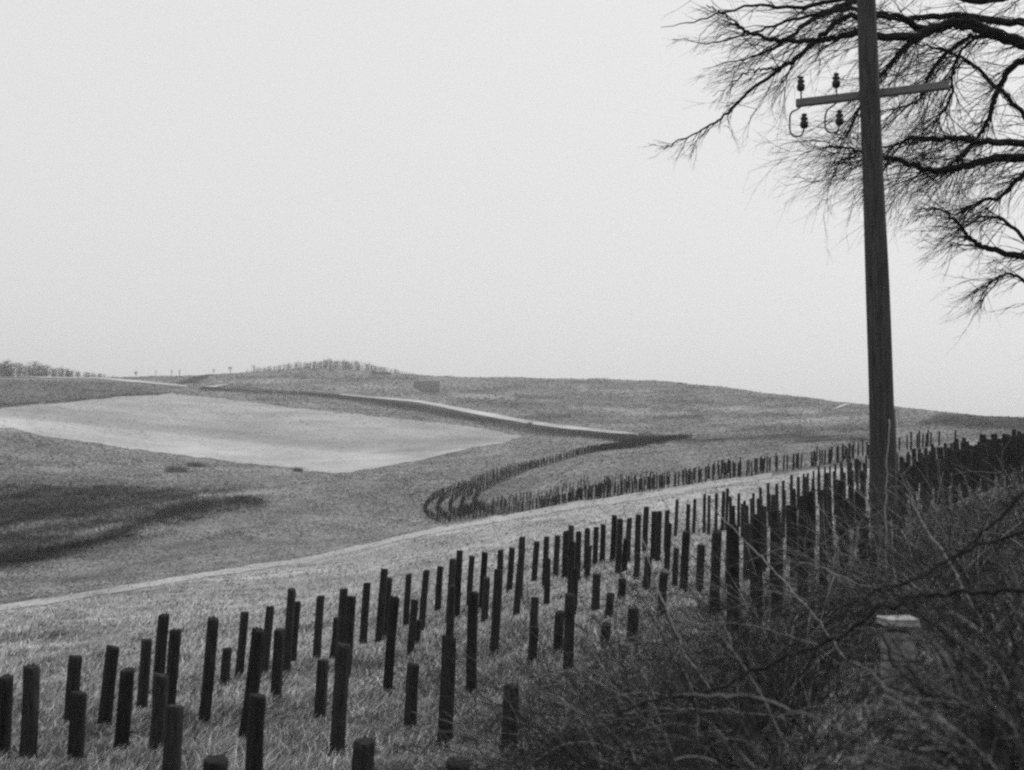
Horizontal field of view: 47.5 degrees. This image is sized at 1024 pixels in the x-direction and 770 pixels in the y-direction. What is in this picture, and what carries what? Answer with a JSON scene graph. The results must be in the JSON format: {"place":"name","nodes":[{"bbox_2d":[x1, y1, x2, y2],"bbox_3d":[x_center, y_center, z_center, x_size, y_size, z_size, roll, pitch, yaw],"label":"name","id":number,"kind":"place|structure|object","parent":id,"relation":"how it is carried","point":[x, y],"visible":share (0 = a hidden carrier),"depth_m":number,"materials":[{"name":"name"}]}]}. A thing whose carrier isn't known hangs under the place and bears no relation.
{"place":"outdoors","nodes":[
{"label":"outdoors","id":0,"kind":"place"},
{"bbox_2d":[0,376,186,386],"bbox_3d":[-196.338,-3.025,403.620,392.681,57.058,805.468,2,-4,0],"label":"chalk road","id":1,"kind":"structure","parent":0,"point":[139,381],"depth_m":716.07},
{"bbox_2d":[0,393,522,472],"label":"stubble field","id":2,"kind":"structure","parent":0,"point":[121,435],"depth_m":421.96,"materials":[{"name":"plant"}]},
{"bbox_2d":[415,381,439,391],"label":"ploughed plot","id":3,"kind":"object","parent":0,"point":[429,386],"visible":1,"depth_m":726.59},
{"bbox_2d":[340,394,637,434],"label":"chalk road","id":4,"kind":"structure","parent":0,"point":[507,417],"depth_m":544.19,"materials":[{"name":"gravel"}]},
{"bbox_2d":[0,368,1023,769],"bbox_3d":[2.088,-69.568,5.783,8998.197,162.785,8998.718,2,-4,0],"label":"grassland","id":5,"kind":"structure","parent":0,"point":[656,504],"depth_m":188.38,"materials":[{"name":"plant"}]},
{"bbox_2d":[0,674,13,756],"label":"wooden post","id":6,"kind":"object","parent":5,"relation":"on","point":[6,692],"visible":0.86,"depth_m":11.10,"materials":[{"name":"wood"}]},
{"bbox_2d":[19,663,39,760],"bbox_3d":[-4.560,3.157,11.005,0.149,1.031,0.138,2,0,27],"label":"wooden post","id":7,"kind":"object","parent":5,"relation":"on","point":[30,712],"visible":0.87,"depth_m":10.95,"materials":[{"name":"wood"}]},
{"bbox_2d":[0,358,113,377],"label":"woodland","id":8,"kind":"object","parent":5,"relation":"on","point":[8,373],"visible":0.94,"depth_m":755.50,"materials":[{"name":"plant"}]},
{"bbox_2d":[63,655,81,724],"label":"wooden post","id":9,"kind":"object","parent":5,"relation":"on","point":[73,679],"visible":0.69,"depth_m":13.38,"materials":[{"name":"wood"}]},
{"bbox_2d":[66,690,86,763],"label":"wooden post","id":10,"kind":"object","parent":5,"relation":"on","point":[77,725],"visible":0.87,"depth_m":11.17,"materials":[{"name":"wood"}]},
{"bbox_2d":[97,645,119,727],"bbox_3d":[-4.607,3.484,13.287,0.151,1.040,0.141,7,0,-42],"label":"wooden post","id":11,"kind":"object","parent":5,"relation":"on","point":[105,712],"visible":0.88,"depth_m":13.23,"materials":[{"name":"wood"}]},
{"bbox_2d":[113,667,134,752],"bbox_3d":[-3.919,3.331,11.757,0.155,0.958,0.157,5,0,-15],"label":"wooden post","id":12,"kind":"object","parent":5,"relation":"on","point":[124,710],"visible":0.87,"depth_m":11.69,"materials":[{"name":"wood"}]},
{"bbox_2d":[0,483,263,561],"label":"scrub vegetation","id":13,"kind":"object","parent":5,"relation":"on","point":[165,508],"visible":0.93,"depth_m":197.66,"materials":[{"name":"plant"}]},
{"bbox_2d":[136,638,151,710],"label":"wooden post","id":14,"kind":"object","parent":5,"relation":"on","point":[144,674],"visible":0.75,"depth_m":14.85,"materials":[{"name":"wood"}]},
{"bbox_2d":[148,672,168,754],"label":"wooden post","id":15,"kind":"object","parent":5,"relation":"on","point":[159,704],"visible":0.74,"depth_m":11.34,"materials":[{"name":"wood"}]},
{"bbox_2d":[151,613,168,699],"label":"wooden post","id":16,"kind":"object","parent":5,"relation":"on","point":[161,644],"visible":0.66,"depth_m":16.19,"materials":[{"name":"wood"}]},
{"bbox_2d":[162,704,183,769],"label":"wooden post","id":17,"kind":"object","parent":5,"relation":"on","point":[172,749],"visible":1,"depth_m":10.02,"materials":[{"name":"wood"}]},
{"bbox_2d":[166,628,181,704],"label":"wooden post","id":18,"kind":"object","parent":5,"relation":"on","point":[173,655],"visible":0.58,"depth_m":13.96,"materials":[{"name":"wood"}]},
{"bbox_2d":[198,616,218,722],"bbox_3d":[-3.650,3.494,13.999,0.136,1.423,0.148,5,0,-22],"label":"wooden post","id":19,"kind":"object","parent":5,"relation":"on","point":[209,668],"visible":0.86,"depth_m":13.94,"materials":[{"name":"wood"}]},
{"bbox_2d":[203,754,228,769],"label":"wooden post","id":20,"kind":"object","parent":5,"relation":"on","point":[216,762],"visible":1,"depth_m":6.73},
{"bbox_2d":[219,647,231,685],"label":"wooden post","id":21,"kind":"object","parent":5,"relation":"on","point":[225,665],"visible":0.84,"depth_m":19.44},
{"bbox_2d":[235,611,248,677],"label":"wooden post","id":22,"kind":"object","parent":5,"relation":"on","point":[242,640],"visible":0.85,"depth_m":20.19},
{"bbox_2d":[238,626,264,741],"bbox_3d":[-2.774,3.284,12.395,0.148,1.421,0.142,7,0,22],"label":"wooden post","id":23,"kind":"object","parent":5,"relation":"on","point":[255,662],"visible":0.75,"depth_m":12.34,"materials":[{"name":"wood"}]},
{"bbox_2d":[245,693,265,769],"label":"wooden post","id":24,"kind":"object","parent":5,"relation":"on","point":[255,733],"visible":1,"depth_m":10.26,"materials":[{"name":"wood"}]},
{"bbox_2d":[261,605,273,675],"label":"wooden post","id":25,"kind":"object","parent":5,"relation":"on","point":[268,623],"visible":0.71,"depth_m":20.56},
{"bbox_2d":[270,628,284,702],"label":"wooden post","id":26,"kind":"object","parent":5,"relation":"on","point":[277,661],"visible":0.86,"depth_m":16.16,"materials":[{"name":"wood"}]},
{"bbox_2d":[283,588,295,674],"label":"wooden post","id":27,"kind":"object","parent":5,"relation":"on","point":[290,608],"visible":0.7,"depth_m":20.50,"materials":[{"name":"wood"}]},
{"bbox_2d":[291,601,300,660],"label":"wooden post","id":28,"kind":"object","parent":5,"relation":"on","point":[296,629],"visible":0.5,"depth_m":21.68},
{"bbox_2d":[312,595,324,657],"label":"wooden post","id":29,"kind":"object","parent":5,"relation":"on","point":[318,626],"visible":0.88,"depth_m":21.99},
{"bbox_2d":[314,659,328,717],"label":"wooden post","id":30,"kind":"object","parent":5,"relation":"on","point":[320,701],"visible":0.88,"depth_m":14.61,"materials":[{"name":"wood"}]},
{"bbox_2d":[246,358,410,373],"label":"woodland","id":31,"kind":"object","parent":5,"relation":"on","point":[345,366],"visible":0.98,"depth_m":921.86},
{"bbox_2d":[329,641,350,756],"bbox_3d":[-1.786,3.334,12.107,0.143,1.318,0.152,4,0,-44],"label":"wooden post","id":32,"kind":"object","parent":5,"relation":"on","point":[340,699],"visible":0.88,"depth_m":12.06,"materials":[{"name":"wood"}]},
{"bbox_2d":[334,588,347,669],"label":"wooden post","id":33,"kind":"object","parent":5,"relation":"on","point":[343,596],"visible":0.6,"depth_m":20.22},
{"bbox_2d":[344,596,355,677],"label":"wooden post","id":34,"kind":"object","parent":5,"relation":"on","point":[349,623],"visible":0.67,"depth_m":19.93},
{"bbox_2d":[351,737,374,769],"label":"wooden post","id":35,"kind":"object","parent":5,"relation":"on","point":[361,762],"visible":0.93,"depth_m":8.89,"materials":[{"name":"wood"}]},
{"bbox_2d":[359,582,370,643],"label":"wooden post","id":36,"kind":"object","parent":5,"relation":"on","point":[365,611],"visible":0.85,"depth_m":24.26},
{"bbox_2d":[375,568,387,641],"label":"wooden post","id":37,"kind":"object","parent":5,"relation":"on","point":[381,604],"visible":0.83,"depth_m":24.39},
{"bbox_2d":[0,473,771,609],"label":"footpath","id":38,"kind":"structure","parent":5,"relation":"on","point":[644,495],"depth_m":95.85,"materials":[{"name":"soil"}]},
{"bbox_2d":[383,577,391,638],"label":"wooden post","id":39,"kind":"object","parent":5,"relation":"on","point":[389,590],"visible":0.45,"depth_m":24.87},
{"bbox_2d":[382,595,399,694],"bbox_3d":[-1.887,4.136,18.108,0.175,1.737,0.311,4,-5,-30],"label":"wooden post","id":40,"kind":"object","parent":5,"relation":"on","point":[392,630],"visible":0.81,"depth_m":18.03,"materials":[{"name":"wood"}]},
{"bbox_2d":[402,573,411,626],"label":"wooden post","id":41,"kind":"object","parent":5,"relation":"on","point":[407,594],"visible":0.86,"depth_m":26.25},
{"bbox_2d":[403,662,418,728],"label":"wooden post","id":42,"kind":"object","parent":5,"relation":"on","point":[411,695],"visible":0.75,"depth_m":13.97,"materials":[{"name":"wood"}]},
{"bbox_2d":[406,599,417,653],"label":"wooden post","id":43,"kind":"object","parent":5,"relation":"on","point":[413,620],"visible":0.87,"depth_m":21.45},
{"bbox_2d":[419,569,429,631],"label":"wooden post","id":44,"kind":"object","parent":5,"relation":"on","point":[424,594],"visible":0.79,"depth_m":24.85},
{"bbox_2d":[434,566,442,611],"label":"wooden post","id":45,"kind":"object","parent":5,"relation":"on","point":[438,592],"visible":0.84,"depth_m":27.72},
{"bbox_2d":[437,634,455,746],"bbox_3d":[-0.692,3.300,12.321,0.253,1.322,0.170,-14,-16,74],"label":"wooden post","id":46,"kind":"object","parent":5,"relation":"on","point":[451,645],"visible":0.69,"depth_m":12.27,"materials":[{"name":"wood"}]},
{"bbox_2d":[445,584,454,635],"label":"wooden post","id":47,"kind":"object","parent":5,"relation":"on","point":[450,606],"visible":0.78,"depth_m":21.90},
{"bbox_2d":[445,558,455,622],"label":"wooden post","id":48,"kind":"object","parent":5,"relation":"on","point":[451,574],"visible":0.52,"depth_m":25.88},
{"bbox_2d":[446,757,468,769],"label":"wooden post","id":49,"kind":"object","parent":5,"relation":"on","point":[452,766],"visible":0.72,"depth_m":6.58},
{"bbox_2d":[454,550,462,616],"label":"wooden post","id":50,"kind":"object","parent":5,"relation":"on","point":[458,569],"visible":0.8,"depth_m":26.20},
{"bbox_2d":[466,555,474,604],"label":"wooden post","id":51,"kind":"object","parent":5,"relation":"on","point":[470,573],"visible":0.76,"depth_m":27.35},
{"bbox_2d":[466,590,478,693],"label":"wooden post","id":52,"kind":"object","parent":5,"relation":"on","point":[473,599],"visible":0.68,"depth_m":15.48,"materials":[{"name":"wood"}]},
{"bbox_2d":[478,551,487,608],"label":"wooden post","id":53,"kind":"object","parent":5,"relation":"on","point":[484,560],"visible":0.61,"depth_m":26.36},
{"bbox_2d":[481,576,489,621],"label":"wooden post","id":54,"kind":"object","parent":5,"relation":"on","point":[485,594],"visible":0.75,"depth_m":24.51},
{"bbox_2d":[490,569,502,653],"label":"wooden post","id":55,"kind":"object","parent":5,"relation":"on","point":[497,595],"visible":0.83,"depth_m":19.56,"materials":[{"name":"wood"}]},
{"bbox_2d":[501,682,518,748],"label":"wooden post","id":56,"kind":"object","parent":5,"relation":"on","point":[512,695],"visible":0.34,"depth_m":10.91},
{"bbox_2d":[506,547,514,591],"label":"wooden post","id":57,"kind":"object","parent":5,"relation":"on","point":[511,558],"visible":0.87,"depth_m":28.22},
{"bbox_2d":[513,548,524,614],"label":"wooden post","id":58,"kind":"object","parent":5,"relation":"on","point":[519,572],"visible":0.77,"depth_m":24.55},
{"bbox_2d":[527,626,538,664],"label":"wooden post","id":59,"kind":"object","parent":5,"relation":"on","point":[532,631],"visible":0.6,"depth_m":17.30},
{"bbox_2d":[529,597,538,631],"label":"wooden post","id":60,"kind":"object","parent":5,"relation":"on","point":[534,604],"visible":0.64,"depth_m":20.63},
{"bbox_2d":[531,541,539,580],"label":"wooden post","id":61,"kind":"object","parent":5,"relation":"on","point":[535,560],"visible":0.87,"depth_m":30.04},
{"bbox_2d":[542,536,548,587],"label":"wooden post","id":62,"kind":"object","parent":5,"relation":"on","point":[546,552],"visible":0.64,"depth_m":27.93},
{"bbox_2d":[543,557,550,604],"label":"wooden post","id":63,"kind":"object","parent":5,"relation":"on","point":[547,574],"visible":0.82,"depth_m":25.65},
{"bbox_2d":[553,535,559,576],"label":"wooden post","id":64,"kind":"object","parent":5,"relation":"on","point":[556,556],"visible":0.82,"depth_m":30.64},
{"bbox_2d":[553,610,563,652],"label":"wooden post","id":65,"kind":"object","parent":5,"relation":"on","point":[560,627],"visible":0.56,"depth_m":17.57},
{"bbox_2d":[562,530,567,578],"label":"wooden post","id":66,"kind":"object","parent":5,"relation":"on","point":[564,551],"visible":0.77,"depth_m":29.62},
{"bbox_2d":[563,592,574,669],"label":"wooden post","id":67,"kind":"object","parent":5,"relation":"on","point":[569,614],"visible":0.64,"depth_m":15.53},
{"bbox_2d":[567,542,575,592],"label":"wooden post","id":68,"kind":"object","parent":5,"relation":"on","point":[572,548],"visible":0.65,"depth_m":26.78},
{"bbox_2d":[570,567,578,613],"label":"wooden post","id":69,"kind":"object","parent":5,"relation":"on","point":[573,589],"visible":0.63,"depth_m":21.45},
{"bbox_2d":[575,531,581,579],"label":"wooden post","id":70,"kind":"object","parent":5,"relation":"on","point":[578,547],"visible":0.64,"depth_m":28.26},
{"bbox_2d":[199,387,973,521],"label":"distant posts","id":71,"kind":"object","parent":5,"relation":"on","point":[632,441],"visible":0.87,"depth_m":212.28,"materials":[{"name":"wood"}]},
{"bbox_2d":[592,527,598,565],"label":"wooden post","id":72,"kind":"object","parent":5,"relation":"on","point":[595,539],"visible":0.84,"depth_m":32.08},
{"bbox_2d":[591,574,600,610],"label":"wooden post","id":73,"kind":"object","parent":5,"relation":"on","point":[595,581],"visible":0.78,"depth_m":21.43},
{"bbox_2d":[599,524,605,561],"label":"wooden post","id":74,"kind":"object","parent":5,"relation":"on","point":[602,538],"visible":0.77,"depth_m":32.59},
{"bbox_2d":[610,515,616,561],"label":"wooden post","id":75,"kind":"object","parent":5,"relation":"on","point":[613,534],"visible":0.79,"depth_m":32.59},
{"bbox_2d":[615,518,622,575],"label":"wooden post","id":76,"kind":"object","parent":5,"relation":"on","point":[619,538],"visible":0.75,"depth_m":28.54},
{"bbox_2d":[626,607,638,644],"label":"wooden post","id":77,"kind":"object","parent":5,"relation":"on","point":[632,624],"visible":0.51,"depth_m":17.07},
{"bbox_2d":[634,514,640,557],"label":"wooden post","id":78,"kind":"object","parent":5,"relation":"on","point":[638,527],"visible":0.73,"depth_m":32.08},
{"bbox_2d":[642,506,648,552],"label":"wooden post","id":79,"kind":"object","parent":5,"relation":"on","point":[645,518],"visible":0.78,"depth_m":33.79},
{"bbox_2d":[650,511,656,558],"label":"wooden post","id":80,"kind":"object","parent":5,"relation":"on","point":[653,526],"visible":0.69,"depth_m":32.38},
{"bbox_2d":[655,511,661,560],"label":"wooden post","id":81,"kind":"object","parent":5,"relation":"on","point":[658,527],"visible":0.82,"depth_m":31.96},
{"bbox_2d":[657,571,667,614],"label":"wooden post","id":82,"kind":"object","parent":5,"relation":"on","point":[662,578],"visible":0.49,"depth_m":19.67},
{"bbox_2d":[664,522,671,570],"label":"wooden post","id":83,"kind":"object","parent":5,"relation":"on","point":[668,551],"visible":0.77,"depth_m":29.02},
{"bbox_2d":[327,424,1023,769],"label":"undergrowth","id":84,"kind":"object","parent":5,"relation":"on","point":[758,729],"visible":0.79,"depth_m":6.15,"materials":[{"name":"plant"}]},
{"bbox_2d":[709,502,858,670],"bbox_3d":[1.677,1.288,7.130,0.726,1.072,1.667,2,-4,0],"label":"bramble cane","id":85,"kind":"object","parent":84,"relation":"on","point":[811,612],"visible":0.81,"depth_m":7.25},
{"bbox_2d":[614,577,1023,734],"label":"bare branch","id":86,"kind":"object","parent":84,"relation":"on","point":[870,613],"visible":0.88,"depth_m":4.65,"materials":[{"name":"plant"}]},
{"bbox_2d":[743,510,908,633],"bbox_3d":[1.837,1.056,6.637,0.424,0.741,1.219,3,-5,-22],"label":"bramble cane","id":87,"kind":"object","parent":84,"relation":"on","point":[826,569],"visible":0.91,"depth_m":6.82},
{"bbox_2d":[820,504,1023,628],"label":"bare branch","id":88,"kind":"object","parent":84,"relation":"on","point":[1011,535],"visible":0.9,"depth_m":4.80,"materials":[{"name":"plant"}]},
{"bbox_2d":[860,490,1023,605],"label":"bare branch","id":89,"kind":"object","parent":84,"relation":"on","point":[1019,496],"visible":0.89,"depth_m":5.01,"materials":[{"name":"plant"}]},
{"bbox_2d":[618,537,745,718],"bbox_3d":[1.019,1.406,6.920,1.018,0.924,0.547,-2,-6,41],"label":"bramble cane","id":90,"kind":"object","parent":5,"relation":"on","point":[693,665],"visible":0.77,"depth_m":7.07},
{"bbox_2d":[679,530,689,592],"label":"wooden post","id":91,"kind":"object","parent":5,"relation":"on","point":[686,546],"visible":0.66,"depth_m":21.69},
{"bbox_2d":[696,544,704,591],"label":"wooden post","id":92,"kind":"object","parent":5,"relation":"on","point":[699,547],"visible":0.54,"depth_m":22.55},
{"bbox_2d":[591,691,826,753],"bbox_3d":[0.957,1.560,5.594,0.365,0.343,1.356,6,-6,-43],"label":"bramble cane","id":93,"kind":"object","parent":5,"relation":"on","point":[784,718],"visible":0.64,"depth_m":5.62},
{"bbox_2d":[710,530,721,614],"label":"wooden post","id":94,"kind":"object","parent":5,"relation":"on","point":[717,562],"visible":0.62,"depth_m":18.86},
{"bbox_2d":[726,524,738,634],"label":"wooden post","id":95,"kind":"object","parent":5,"relation":"on","point":[735,549],"visible":0.53,"depth_m":14.00,"materials":[{"name":"wood"}]},
{"bbox_2d":[627,582,849,678],"bbox_3d":[1.349,1.450,6.744,1.320,0.618,0.503,-2,-6,42],"label":"bramble cane","id":96,"kind":"object","parent":5,"relation":"on","point":[727,622],"visible":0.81,"depth_m":6.70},
{"bbox_2d":[743,523,749,578],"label":"wooden post","id":97,"kind":"object","parent":5,"relation":"on","point":[746,530],"visible":0.56,"depth_m":26.67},
{"bbox_2d":[750,515,762,621],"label":"wooden post","id":98,"kind":"object","parent":5,"relation":"on","point":[756,546],"visible":0.58,"depth_m":16.01,"materials":[{"name":"wood"}]},
{"bbox_2d":[761,506,766,571],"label":"wooden post","id":99,"kind":"object","parent":5,"relation":"on","point":[763,527],"visible":0.56,"depth_m":28.02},
{"bbox_2d":[771,521,782,617],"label":"wooden post","id":100,"kind":"object","parent":5,"relation":"on","point":[775,537],"visible":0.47,"depth_m":16.25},
{"bbox_2d":[789,506,797,579],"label":"wooden post","id":101,"kind":"object","parent":5,"relation":"on","point":[793,508],"visible":0.43,"depth_m":21.08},
{"bbox_2d":[682,678,905,769],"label":"bramble cane","id":102,"kind":"object","parent":5,"relation":"on","point":[823,722],"visible":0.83,"depth_m":4.14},
{"bbox_2d":[797,515,807,602],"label":"wooden post","id":103,"kind":"object","parent":5,"relation":"on","point":[800,527],"visible":0.47,"depth_m":17.97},
{"bbox_2d":[806,492,814,575],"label":"wooden post","id":104,"kind":"object","parent":5,"relation":"on","point":[811,497],"visible":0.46,"depth_m":21.27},
{"bbox_2d":[819,490,827,589],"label":"wooden post","id":105,"kind":"object","parent":5,"relation":"on","point":[824,494],"visible":0.52,"depth_m":19.01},
{"bbox_2d":[644,0,1023,356],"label":"bare tree","id":106,"kind":"object","parent":5,"relation":"on","point":[960,21],"visible":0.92,"depth_m":18.35,"materials":[{"name":"black plant"}]},
{"bbox_2d":[839,498,849,579],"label":"wooden post","id":107,"kind":"object","parent":5,"relation":"on","point":[847,507],"visible":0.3,"depth_m":19.34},
{"bbox_2d":[821,487,878,600],"bbox_3d":[2.284,1.042,7.744,0.365,0.743,0.457,0,-5,27],"label":"bramble cane","id":108,"kind":"object","parent":5,"relation":"on","point":[837,553],"visible":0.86,"depth_m":7.74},
{"bbox_2d":[789,0,949,573],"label":"telegraph pole","id":109,"kind":"object","parent":5,"relation":"on","point":[870,93],"visible":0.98,"depth_m":14.89,"materials":[{"name":"wood"}]},
{"bbox_2d":[876,615,919,699],"bbox_3d":[2.065,1.501,6.233,0.196,0.520,0.196,2,-4,0],"label":"stone marker","id":110,"kind":"object","parent":5,"relation":"on","point":[908,646],"visible":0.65,"depth_m":6.17,"materials":[{"name":"stone"}]},
{"bbox_2d":[843,419,961,589],"bbox_3d":[3.173,1.266,9.489,0.536,2.020,0.869,4,-5,-31],"label":"bramble cane","id":111,"kind":"object","parent":5,"relation":"on","point":[885,507],"visible":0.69,"depth_m":9.70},
{"bbox_2d":[881,629,962,729],"bbox_3d":[1.709,1.234,4.806,0.299,0.346,0.746,4,-5,-25],"label":"bare branch","id":112,"kind":"object","parent":5,"relation":"on","point":[889,651],"visible":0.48,"depth_m":4.96,"materials":[{"name":"plant"}]},
{"bbox_2d":[921,456,928,510],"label":"wooden post","id":113,"kind":"object","parent":5,"relation":"on","point":[924,459],"visible":0.53,"depth_m":28.38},
{"bbox_2d":[885,465,1011,652],"bbox_3d":[2.364,1.060,6.558,0.338,1.226,1.313,3,-4,-16],"label":"bramble cane","id":114,"kind":"object","parent":5,"relation":"on","point":[937,543],"visible":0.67,"depth_m":6.50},
{"bbox_2d":[0,0,1023,416],"label":"sky","id":115,"kind":"structure","parent":0,"point":[458,188],"materials":[{"name":"white"}]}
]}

